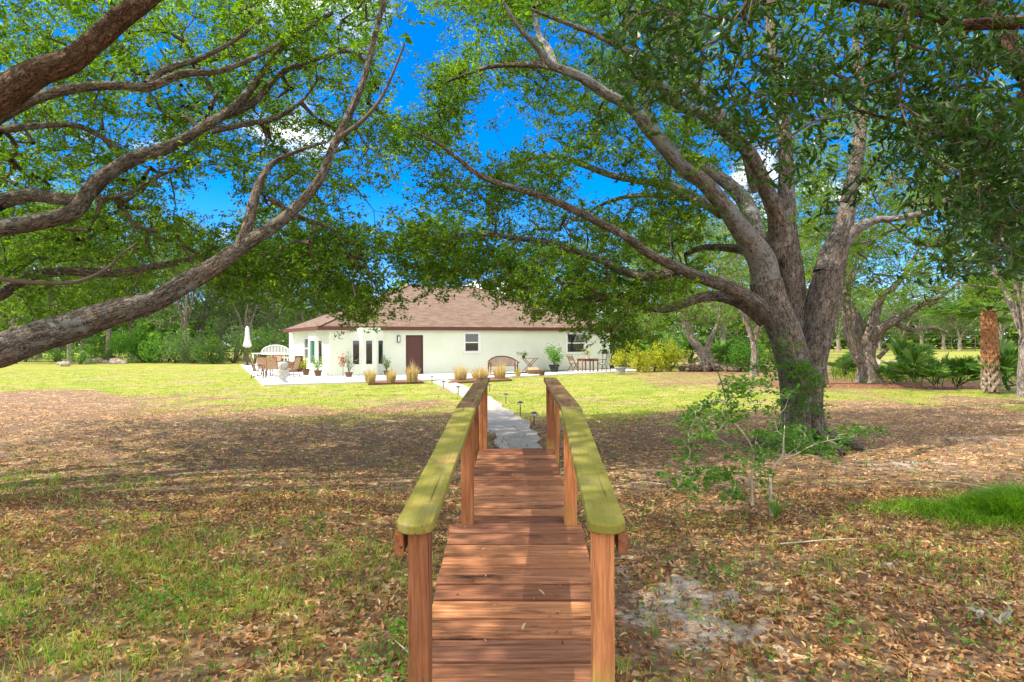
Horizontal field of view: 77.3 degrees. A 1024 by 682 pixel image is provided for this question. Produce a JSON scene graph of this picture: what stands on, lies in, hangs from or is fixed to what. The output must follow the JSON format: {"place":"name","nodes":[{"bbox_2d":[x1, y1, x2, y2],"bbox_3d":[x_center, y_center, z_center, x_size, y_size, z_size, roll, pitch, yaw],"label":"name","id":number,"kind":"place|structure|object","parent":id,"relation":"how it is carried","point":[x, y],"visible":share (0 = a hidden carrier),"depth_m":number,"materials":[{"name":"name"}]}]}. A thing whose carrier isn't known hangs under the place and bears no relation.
{"place":"outdoors","nodes":[
{"label":"outdoors","id":0,"kind":"place"},
{"bbox_2d":[241,364,636,385],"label":"patio","id":1,"kind":"structure","parent":0,"point":[301,379],"depth_m":32.73,"materials":[{"name":"concrete"}]},
{"bbox_2d":[243,326,251,364],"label":"patio umbrella","id":2,"kind":"object","parent":1,"relation":"on","point":[247,344],"visible":0.94,"depth_m":49.64,"materials":[{"name":"fabric"}]},
{"bbox_2d":[266,357,278,376],"bbox_3d":[-12.434,1.340,33.358,0.570,1.039,0.674,0,0,0],"label":"patio chair","id":3,"kind":"object","parent":1,"relation":"on","point":[271,363],"visible":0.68,"depth_m":33.11,"materials":[{"name":"brown"}]},
{"bbox_2d":[261,345,288,360],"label":"white bench","id":4,"kind":"object","parent":1,"relation":"on","point":[287,353],"visible":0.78,"depth_m":48.02,"materials":[{"name":"paint"}]},
{"bbox_2d":[276,362,289,382],"bbox_3d":[-10.194,1.385,28.470,0.600,0.920,0.594,0,0,0],"label":"stone urn","id":5,"kind":"object","parent":1,"relation":"on","point":[282,373],"visible":1,"depth_m":28.30,"materials":[{"name":"white stone"}]},
{"bbox_2d":[344,348,357,376],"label":"potted plant","id":6,"kind":"object","parent":1,"relation":"on","point":[348,373],"visible":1,"depth_m":32.74,"materials":[{"name":"green plant"}]},
{"bbox_2d":[488,356,519,373],"bbox_3d":[-0.512,1.308,35.512,1.775,0.988,0.594,0,0,-19],"label":"wooden bench","id":7,"kind":"object","parent":1,"relation":"on","point":[509,361],"visible":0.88,"depth_m":35.71,"materials":[{"name":"brown wood"}]},
{"bbox_2d":[543,342,565,371],"bbox_3d":[2.471,0.909,37.381,1.285,1.760,1.781,0,0,0],"label":"potted plant","id":8,"kind":"object","parent":1,"relation":"on","point":[553,355],"visible":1,"depth_m":37.05,"materials":[{"name":"green plant"}]},
{"bbox_2d":[577,358,598,371],"bbox_3d":[4.440,1.403,37.484,1.400,0.745,0.910,0,0,-19],"label":"wooden table","id":9,"kind":"object","parent":1,"relation":"on","point":[589,360],"visible":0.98,"depth_m":37.35,"materials":[{"name":"brown wood"}]},
{"bbox_2d":[433,379,541,447],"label":"garden path","id":10,"kind":"structure","parent":0,"point":[507,424],"depth_m":13.83,"materials":[{"name":"grey concrete"}]},
{"bbox_2d":[0,344,1023,681],"bbox_3d":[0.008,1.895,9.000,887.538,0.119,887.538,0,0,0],"label":"ground","id":11,"kind":"structure","parent":0,"point":[48,394],"depth_m":8.41,"materials":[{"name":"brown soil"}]},
{"bbox_2d":[0,186,71,363],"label":"broadleaf tree","id":12,"kind":"object","parent":11,"relation":"on","point":[12,326],"visible":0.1,"depth_m":58.26,"materials":[{"name":"green plant"}]},
{"bbox_2d":[42,348,66,361],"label":"garden plant","id":13,"kind":"object","parent":11,"relation":"on","point":[55,354],"visible":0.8,"depth_m":63.50,"materials":[{"name":"green plant"}]},
{"bbox_2d":[9,179,138,361],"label":"broadleaf tree","id":14,"kind":"object","parent":11,"relation":"on","point":[70,347],"visible":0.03,"depth_m":61.75,"materials":[{"name":"green plant"}]},
{"bbox_2d":[64,342,98,363],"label":"garden plant","id":15,"kind":"object","parent":11,"relation":"on","point":[82,358],"visible":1,"depth_m":55.88,"materials":[{"name":"green plant"}]},
{"bbox_2d":[67,336,125,358],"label":"hedge shrub","id":16,"kind":"object","parent":11,"relation":"on","point":[94,343],"visible":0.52,"depth_m":63.17,"materials":[{"name":"green plant"}]},
{"bbox_2d":[57,201,169,360],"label":"broadleaf tree","id":17,"kind":"object","parent":11,"relation":"on","point":[108,333],"visible":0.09,"depth_m":62.38,"materials":[{"name":"green plant"}]},
{"bbox_2d":[107,316,181,362],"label":"round bush","id":18,"kind":"object","parent":11,"relation":"on","point":[144,345],"visible":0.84,"depth_m":59.40,"materials":[{"name":"green plant"}]},
{"bbox_2d":[103,216,199,360],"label":"broadleaf tree","id":19,"kind":"object","parent":11,"relation":"on","point":[146,316],"visible":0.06,"depth_m":65.53,"materials":[{"name":"green plant"}]},
{"bbox_2d":[106,215,207,358],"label":"broadleaf tree","id":20,"kind":"object","parent":11,"relation":"on","point":[162,270],"visible":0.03,"depth_m":71.73,"materials":[{"name":"green plant"}]},
{"bbox_2d":[140,309,201,361],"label":"cabbage palm","id":21,"kind":"object","parent":11,"relation":"on","point":[164,331],"visible":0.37,"depth_m":61.15,"materials":[{"name":"green plant"}]},
{"bbox_2d":[154,327,191,362],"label":"hedge shrub","id":22,"kind":"object","parent":11,"relation":"on","point":[167,350],"visible":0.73,"depth_m":57.82,"materials":[{"name":"green plant"}]},
{"bbox_2d":[125,189,227,362],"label":"broadleaf tree","id":23,"kind":"object","parent":11,"relation":"on","point":[186,315],"visible":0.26,"depth_m":59.42,"materials":[{"name":"green plant"}]},
{"bbox_2d":[163,328,220,363],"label":"hedge shrub","id":24,"kind":"object","parent":11,"relation":"on","point":[188,347],"visible":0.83,"depth_m":56.64,"materials":[{"name":"green plant"}]},
{"bbox_2d":[154,245,244,360],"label":"broadleaf tree","id":25,"kind":"object","parent":11,"relation":"on","point":[206,314],"visible":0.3,"depth_m":63.78,"materials":[{"name":"green plant"}]},
{"bbox_2d":[190,316,229,363],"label":"hedge shrub","id":26,"kind":"object","parent":11,"relation":"on","point":[210,356],"visible":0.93,"depth_m":55.40,"materials":[{"name":"green plant"}]},
{"bbox_2d":[188,236,258,358],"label":"broadleaf tree","id":27,"kind":"object","parent":11,"relation":"on","point":[219,341],"visible":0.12,"depth_m":69.06,"materials":[{"name":"green plant"}]},
{"bbox_2d":[212,322,259,363],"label":"hedge shrub","id":28,"kind":"object","parent":11,"relation":"on","point":[237,354],"visible":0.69,"depth_m":56.97,"materials":[{"name":"green plant"}]},
{"bbox_2d":[201,278,295,361],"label":"broadleaf tree","id":29,"kind":"object","parent":11,"relation":"on","point":[249,317],"visible":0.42,"depth_m":62.19,"materials":[{"name":"green plant"}]},
{"bbox_2d":[238,323,288,363],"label":"hedge shrub","id":30,"kind":"object","parent":11,"relation":"on","point":[259,344],"visible":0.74,"depth_m":55.78,"materials":[{"name":"green plant"}]},
{"bbox_2d":[221,213,312,355],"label":"broadleaf tree","id":31,"kind":"object","parent":11,"relation":"on","point":[281,314],"visible":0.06,"depth_m":65.65,"materials":[{"name":"green plant"}]},
{"bbox_2d":[254,307,294,362],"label":"hedge shrub","id":32,"kind":"object","parent":11,"relation":"on","point":[274,328],"visible":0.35,"depth_m":60.38,"materials":[{"name":"green plant"}]},
{"bbox_2d":[226,199,325,355],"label":"broadleaf tree","id":33,"kind":"object","parent":11,"relation":"on","point":[284,304],"visible":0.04,"depth_m":67.58,"materials":[{"name":"green plant"}]},
{"bbox_2d":[0,0,559,367],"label":"live oak tree","id":34,"kind":"object","parent":11,"relation":"on","point":[243,257],"visible":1,"depth_m":9.43,"materials":[{"name":"green plant"}]},
{"bbox_2d":[279,262,335,335],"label":"broadleaf tree","id":35,"kind":"object","parent":11,"relation":"on","point":[302,318],"visible":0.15,"depth_m":69.86,"materials":[{"name":"green plant"}]},
{"bbox_2d":[368,379,423,384],"bbox_3d":[-5.308,1.857,29.029,2.844,0.073,2.144,0,0,-24],"label":"mulch bed","id":36,"kind":"object","parent":11,"relation":"on","point":[385,382],"visible":0.79,"depth_m":28.30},
{"bbox_2d":[363,366,376,382],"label":"dry grass clump","id":37,"kind":"object","parent":36,"relation":"on","point":[370,377],"visible":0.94,"depth_m":27.66,"materials":[{"name":"plant"}]},
{"bbox_2d":[383,367,396,382],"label":"dry grass clump","id":38,"kind":"object","parent":36,"relation":"on","point":[390,376],"visible":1,"depth_m":28.03,"materials":[{"name":"plant"}]},
{"bbox_2d":[402,358,422,381],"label":"dry grass clump","id":39,"kind":"object","parent":36,"relation":"on","point":[412,375],"visible":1,"depth_m":28.24,"materials":[{"name":"plant"}]},
{"bbox_2d":[283,284,618,375],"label":"house","id":40,"kind":"structure","parent":11,"relation":"on","point":[470,332],"depth_m":37.09,"materials":[{"name":"white paint"}]},
{"bbox_2d":[352,340,359,364],"bbox_3d":[-8.286,0.607,34.039,0.460,1.360,0.071,0,0,7],"label":"window","id":41,"kind":"structure","parent":40,"relation":"in","point":[355,343],"depth_m":34.06,"materials":[{"name":"glass"}]},
{"bbox_2d":[365,340,372,364],"bbox_3d":[-7.625,0.604,34.145,0.432,1.360,0.071,0,0,-24],"label":"window","id":42,"kind":"structure","parent":40,"relation":"in","point":[368,343],"depth_m":34.16,"materials":[{"name":"glass"}]},
{"bbox_2d":[378,340,383,364],"bbox_3d":[-7.103,0.601,34.566,0.071,1.360,0.460,0,0,35],"label":"window","id":43,"kind":"structure","parent":40,"relation":"in","point":[380,342],"depth_m":34.60,"materials":[{"name":"glass"}]},
{"bbox_2d":[406,335,423,373],"bbox_3d":[-5.391,0.749,35.441,0.982,2.150,0.242,0,0,-24],"label":"door","id":44,"kind":"structure","parent":40,"relation":"in","point":[414,343],"depth_m":35.51,"materials":[{"name":"metal"}]},
{"bbox_2d":[463,332,480,352],"bbox_3d":[-2.305,0.081,36.859,1.043,1.222,0.161,0,0,-24],"label":"window","id":45,"kind":"structure","parent":40,"relation":"in","point":[472,340],"depth_m":36.92,"materials":[{"name":"grey glass"}]},
{"bbox_2d":[566,332,585,353],"bbox_3d":[3.964,0.126,39.650,1.412,1.341,0.161,0,0,-24],"label":"window","id":46,"kind":"structure","parent":40,"relation":"in","point":[570,338],"depth_m":39.66,"materials":[{"name":"grey glass"}]},
{"bbox_2d":[448,377,511,382],"bbox_3d":[-1.602,1.839,30.048,4.184,0.076,1.875,0,0,-34],"label":"mulch bed","id":47,"kind":"object","parent":11,"relation":"on","point":[470,380],"visible":0.57,"depth_m":29.41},
{"bbox_2d":[452,362,468,379],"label":"dry grass clump","id":48,"kind":"object","parent":47,"relation":"on","point":[460,374],"visible":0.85,"depth_m":29.42,"materials":[{"name":"plant"}]},
{"bbox_2d":[469,366,491,377],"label":"dry grass clump","id":49,"kind":"object","parent":47,"relation":"on","point":[479,373],"visible":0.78,"depth_m":30.96,"materials":[{"name":"plant"}]},
{"bbox_2d":[492,358,506,378],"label":"dry grass clump","id":50,"kind":"object","parent":47,"relation":"on","point":[499,372],"visible":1,"depth_m":30.48,"materials":[{"name":"plant"}]},
{"bbox_2d":[394,378,627,681],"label":"footbridge","id":51,"kind":"object","parent":11,"relation":"on","point":[446,643],"visible":1,"depth_m":3.25,"materials":[{"name":"brown wood"}]},
{"bbox_2d":[0,278,1021,352],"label":"distant woods","id":52,"kind":"object","parent":11,"relation":"on","point":[1012,333],"visible":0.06,"depth_m":124.46,"materials":[{"name":"green plant"}]},
{"bbox_2d":[0,375,1023,681],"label":"fallen leaves","id":53,"kind":"object","parent":11,"relation":"on","point":[352,625],"visible":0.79,"depth_m":5.52,"materials":[{"name":"brown plant"}]},
{"bbox_2d":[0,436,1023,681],"bbox_3d":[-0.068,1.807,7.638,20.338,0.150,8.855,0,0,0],"label":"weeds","id":54,"kind":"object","parent":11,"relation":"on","point":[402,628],"visible":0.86,"depth_m":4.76,"materials":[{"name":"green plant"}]},
{"bbox_2d":[0,367,1023,427],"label":"lawn grass","id":55,"kind":"structure","parent":11,"relation":"on","point":[221,416],"depth_m":22.59,"materials":[{"name":"green plant"}]},
{"bbox_2d":[537,232,634,314],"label":"broadleaf tree","id":56,"kind":"object","parent":11,"relation":"on","point":[575,268],"visible":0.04,"depth_m":64.68,"materials":[{"name":"green plant"}]},
{"bbox_2d":[562,256,669,354],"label":"broadleaf tree","id":57,"kind":"object","parent":11,"relation":"on","point":[630,267],"visible":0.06,"depth_m":57.23,"materials":[{"name":"green plant"}]},
{"bbox_2d":[608,350,632,372],"bbox_3d":[6.067,1.034,35.785,1.186,1.478,1.278,0,0,-24],"label":"potted plant","id":58,"kind":"object","parent":11,"relation":"on","point":[619,360],"visible":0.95,"depth_m":35.63,"materials":[{"name":"yellow plant"}]},
{"bbox_2d":[610,325,631,365],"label":"hedge shrub","id":59,"kind":"object","parent":11,"relation":"on","point":[613,348],"visible":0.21,"depth_m":45.92,"materials":[{"name":"green plant"}]},
{"bbox_2d":[628,334,649,371],"bbox_3d":[7.570,0.736,38.016,1.537,2.294,1.697,0,0,0],"label":"yellow shrub","id":60,"kind":"object","parent":11,"relation":"on","point":[639,364],"visible":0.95,"depth_m":37.75,"materials":[{"name":"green plant"}]},
{"bbox_2d":[636,330,665,365],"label":"saw palmetto","id":61,"kind":"object","parent":11,"relation":"on","point":[643,344],"visible":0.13,"depth_m":44.22,"materials":[{"name":"green plant"}]},
{"bbox_2d":[641,338,666,371],"bbox_3d":[8.605,0.836,38.497,1.748,2.116,2.008,0,0,0],"label":"yellow shrub","id":62,"kind":"object","parent":11,"relation":"on","point":[652,362],"visible":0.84,"depth_m":38.55,"materials":[{"name":"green plant"}]},
{"bbox_2d":[643,331,691,366],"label":"shrub","id":63,"kind":"object","parent":11,"relation":"on","point":[665,338],"visible":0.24,"depth_m":43.12,"materials":[{"name":"green plant"}]},
{"bbox_2d":[626,216,710,333],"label":"broadleaf tree","id":64,"kind":"object","parent":11,"relation":"on","point":[660,253],"visible":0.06,"depth_m":61.04,"materials":[{"name":"green plant"}]},
{"bbox_2d":[655,337,690,371],"bbox_3d":[9.711,0.793,38.551,2.135,2.178,1.763,0,0,17],"label":"yellow shrub","id":65,"kind":"object","parent":11,"relation":"on","point":[670,358],"visible":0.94,"depth_m":38.30,"materials":[{"name":"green plant"}]},
{"bbox_2d":[639,256,719,361],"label":"broadleaf tree","id":66,"kind":"object","parent":11,"relation":"on","point":[693,324],"visible":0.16,"depth_m":54.73,"materials":[{"name":"green plant"}]},
{"bbox_2d":[349,0,1023,455],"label":"live oak tree","id":67,"kind":"object","parent":11,"relation":"on","point":[777,300],"visible":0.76,"depth_m":11.31,"materials":[{"name":"green plant"}]},
{"bbox_2d":[719,333,836,454],"bbox_3d":[4.730,1.008,11.095,2.059,2.377,0.868,0,0,-7],"label":"climbing vine","id":68,"kind":"object","parent":67,"relation":"attached to","point":[806,366],"visible":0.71,"depth_m":11.13,"materials":[{"name":"green plant"}]},
{"bbox_2d":[676,333,710,364],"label":"saw palmetto","id":69,"kind":"object","parent":11,"relation":"on","point":[701,340],"visible":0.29,"depth_m":44.56,"materials":[{"name":"green plant"}]},
{"bbox_2d":[620,221,767,365],"bbox_3d":[11.902,-3.292,40.601,12.197,10.599,9.886,0,0,0],"label":"leaning oak tree","id":70,"kind":"object","parent":11,"relation":"on","point":[703,354],"visible":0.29,"depth_m":39.83,"materials":[{"name":"green plant"}]},
{"bbox_2d":[678,360,745,371],"bbox_3d":[11.891,1.541,38.219,3.852,0.938,2.699,0,0,14],"label":"brush pile","id":71,"kind":"object","parent":11,"relation":"on","point":[694,367],"visible":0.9,"depth_m":37.90,"materials":[{"name":"brown plant"}]},
{"bbox_2d":[711,335,735,363],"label":"saw palmetto","id":72,"kind":"object","parent":11,"relation":"on","point":[717,344],"visible":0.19,"depth_m":46.34,"materials":[{"name":"green plant"}]},
{"bbox_2d":[682,209,766,341],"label":"broadleaf tree","id":73,"kind":"object","parent":11,"relation":"on","point":[722,325],"visible":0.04,"depth_m":65.74,"materials":[{"name":"green plant"}]},
{"bbox_2d":[711,336,748,364],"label":"hedge shrub","id":74,"kind":"object","parent":11,"relation":"on","point":[721,351],"visible":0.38,"depth_m":41.88,"materials":[{"name":"green plant"}]},
{"bbox_2d":[705,262,766,350],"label":"broadleaf tree","id":75,"kind":"object","parent":11,"relation":"on","point":[731,330],"visible":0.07,"depth_m":58.68,"materials":[{"name":"green plant"}]},
{"bbox_2d":[721,335,768,371],"bbox_3d":[13.834,0.747,37.908,2.796,2.284,2.603,0,0,0],"label":"hedge shrub","id":76,"kind":"object","parent":11,"relation":"on","point":[745,349],"visible":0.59,"depth_m":37.74,"materials":[{"name":"green plant"}]},
{"bbox_2d":[683,202,809,376],"bbox_3d":[12.146,-2.800,32.812,7.058,9.461,7.248,0,0,41],"label":"broadleaf tree","id":77,"kind":"object","parent":11,"relation":"on","point":[752,336],"visible":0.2,"depth_m":32.87,"materials":[{"name":"green plant"}]},
{"bbox_2d":[757,335,775,365],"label":"hedge shrub","id":78,"kind":"object","parent":11,"relation":"on","point":[769,350],"visible":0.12,"depth_m":40.65,"materials":[{"name":"green plant"}]},
{"bbox_2d":[652,369,890,515],"bbox_3d":[2.777,1.063,7.052,3.034,1.580,1.354,0,0,-24],"label":"oak sapling","id":79,"kind":"object","parent":11,"relation":"on","point":[783,438],"visible":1,"depth_m":6.74,"materials":[{"name":"green plant"}]},
{"bbox_2d":[757,486,803,518],"bbox_3d":[2.796,1.685,6.665,0.505,0.346,0.546,0,0,0],"label":"spiky rosette","id":80,"kind":"object","parent":11,"relation":"on","point":[775,510],"visible":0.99,"depth_m":6.65,"materials":[{"name":"green plant"}]},
{"bbox_2d":[560,0,1023,307],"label":"laurel oak tree","id":81,"kind":"object","parent":11,"relation":"on","point":[968,126],"visible":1,"depth_m":5.74,"materials":[{"name":"green plant"}]},
{"bbox_2d":[741,138,923,383],"bbox_3d":[13.384,-3.062,27.244,7.450,9.986,7.650,0,0,33],"label":"broadleaf tree","id":82,"kind":"object","parent":11,"relation":"on","point":[849,282],"visible":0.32,"depth_m":25.76,"materials":[{"name":"green plant"}]},
{"bbox_2d":[832,354,856,377],"bbox_3d":[16.057,1.133,30.782,1.540,1.260,1.243,0,0,0],"label":"saw palmetto","id":83,"kind":"object","parent":11,"relation":"on","point":[843,363],"visible":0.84,"depth_m":30.52,"materials":[{"name":"green plant"}]},
{"bbox_2d":[719,335,975,351],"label":"wire fence","id":84,"kind":"object","parent":11,"relation":"on","point":[951,343],"visible":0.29,"depth_m":96.66,"materials":[{"name":"green metal"}]},
{"bbox_2d":[835,274,878,350],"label":"broadleaf tree","id":85,"kind":"object","parent":11,"relation":"on","point":[838,344],"visible":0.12,"depth_m":104.23,"materials":[{"name":"green plant"}]},
{"bbox_2d":[835,295,895,339],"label":"broadleaf tree","id":86,"kind":"object","parent":11,"relation":"on","point":[864,314],"visible":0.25,"depth_m":89.16,"materials":[{"name":"green plant"}]},
{"bbox_2d":[734,475,1023,537],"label":"grass","id":87,"kind":"structure","parent":11,"relation":"on","point":[986,505],"depth_m":6.67,"materials":[{"name":"green plant"}]},
{"bbox_2d":[865,300,911,349],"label":"broadleaf tree","id":88,"kind":"object","parent":11,"relation":"on","point":[888,332],"visible":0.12,"depth_m":111.11,"materials":[{"name":"green plant"}]},
{"bbox_2d":[875,359,918,382],"bbox_3d":[16.378,1.247,26.947,1.921,1.108,2.104,0,0,0],"label":"saw palmetto","id":89,"kind":"object","parent":11,"relation":"on","point":[890,374],"visible":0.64,"depth_m":27.00,"materials":[{"name":"green plant"}]},
{"bbox_2d":[867,291,940,342],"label":"broadleaf tree","id":90,"kind":"object","parent":11,"relation":"on","point":[910,318],"visible":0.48,"depth_m":97.07,"materials":[{"name":"green plant"}]},
{"bbox_2d":[791,106,1022,382],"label":"live oak tree","id":91,"kind":"object","parent":11,"relation":"on","point":[862,342],"visible":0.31,"depth_m":27.29,"materials":[{"name":"green plant"}]},
{"bbox_2d":[880,334,937,385],"bbox_3d":[15.385,0.700,24.894,1.938,2.073,1.797,0,0,0],"label":"saw palmetto","id":92,"kind":"object","parent":11,"relation":"on","point":[910,357],"visible":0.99,"depth_m":24.52,"materials":[{"name":"green plant"}]},
{"bbox_2d":[889,285,963,345],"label":"broadleaf tree","id":93,"kind":"object","parent":11,"relation":"on","point":[899,292],"visible":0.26,"depth_m":107.41,"materials":[{"name":"green plant"}]},
{"bbox_2d":[912,352,955,386],"bbox_3d":[16.303,1.087,24.673,1.644,1.410,1.738,0,0,0],"label":"saw palmetto","id":94,"kind":"object","parent":11,"relation":"on","point":[941,369],"visible":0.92,"depth_m":24.41,"materials":[{"name":"green plant"}]},
{"bbox_2d":[854,91,1023,397],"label":"broadleaf tree","id":95,"kind":"object","parent":11,"relation":"on","point":[1017,312],"visible":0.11,"depth_m":20.56,"materials":[{"name":"green plant"}]},
{"bbox_2d":[916,291,971,349],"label":"broadleaf tree","id":96,"kind":"object","parent":11,"relation":"on","point":[944,339],"visible":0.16,"depth_m":114.87,"materials":[{"name":"green plant"}]},
{"bbox_2d":[924,294,980,350],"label":"broadleaf tree","id":97,"kind":"object","parent":11,"relation":"on","point":[964,329],"visible":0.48,"depth_m":99.94,"materials":[{"name":"green plant"}]},
{"bbox_2d":[941,354,980,387],"bbox_3d":[17.261,1.139,24.638,1.634,1.348,1.911,0,0,0],"label":"saw palmetto","id":98,"kind":"object","parent":11,"relation":"on","point":[960,368],"visible":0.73,"depth_m":24.25,"materials":[{"name":"green plant"}]},
{"bbox_2d":[920,270,1021,393],"bbox_3d":[16.468,-0.401,22.467,2.963,4.597,3.429,0,0,0],"label":"cabbage palm","id":99,"kind":"object","parent":11,"relation":"on","point":[991,380],"visible":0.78,"depth_m":22.17,"materials":[{"name":"brown plant"}]},
{"bbox_2d":[952,292,1015,336],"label":"broadleaf tree","id":100,"kind":"object","parent":11,"relation":"on","point":[976,328],"visible":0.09,"depth_m":109.78,"materials":[{"name":"green plant"}]},
{"bbox_2d":[966,604,1011,623],"bbox_3d":[3.187,1.804,4.221,0.263,0.098,0.220,0,0,0],"label":"dried leaf","id":101,"kind":"object","parent":11,"relation":"on","point":[1006,614],"visible":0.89,"depth_m":4.24,"materials":[{"name":"grey plant"}]},
{"bbox_2d":[960,266,1021,350],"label":"broadleaf tree","id":102,"kind":"object","parent":11,"relation":"on","point":[1001,330],"visible":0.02,"depth_m":95.81,"materials":[{"name":"green plant"}]},
{"bbox_2d":[966,334,1017,390],"bbox_3d":[17.750,0.724,22.810,3.078,2.147,2.801,0,0,15],"label":"saw palmetto","id":103,"kind":"object","parent":11,"relation":"on","point":[1008,355],"visible":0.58,"depth_m":22.31,"materials":[{"name":"green plant"}]},
{"bbox_2d":[0,469,1023,681],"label":"foreground grass","id":104,"kind":"structure","parent":0,"point":[78,647],"depth_m":4.92,"materials":[{"name":"green plant"}]},
{"bbox_2d":[0,0,1023,345],"label":"sky","id":105,"kind":"structure","parent":0,"point":[424,38],"materials":[{"name":"blue"}]},
{"bbox_2d":[829,359,1016,382],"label":"rough grass","id":106,"kind":"structure","parent":0,"point":[836,374],"depth_m":28.92,"materials":[{"name":"green plant"}]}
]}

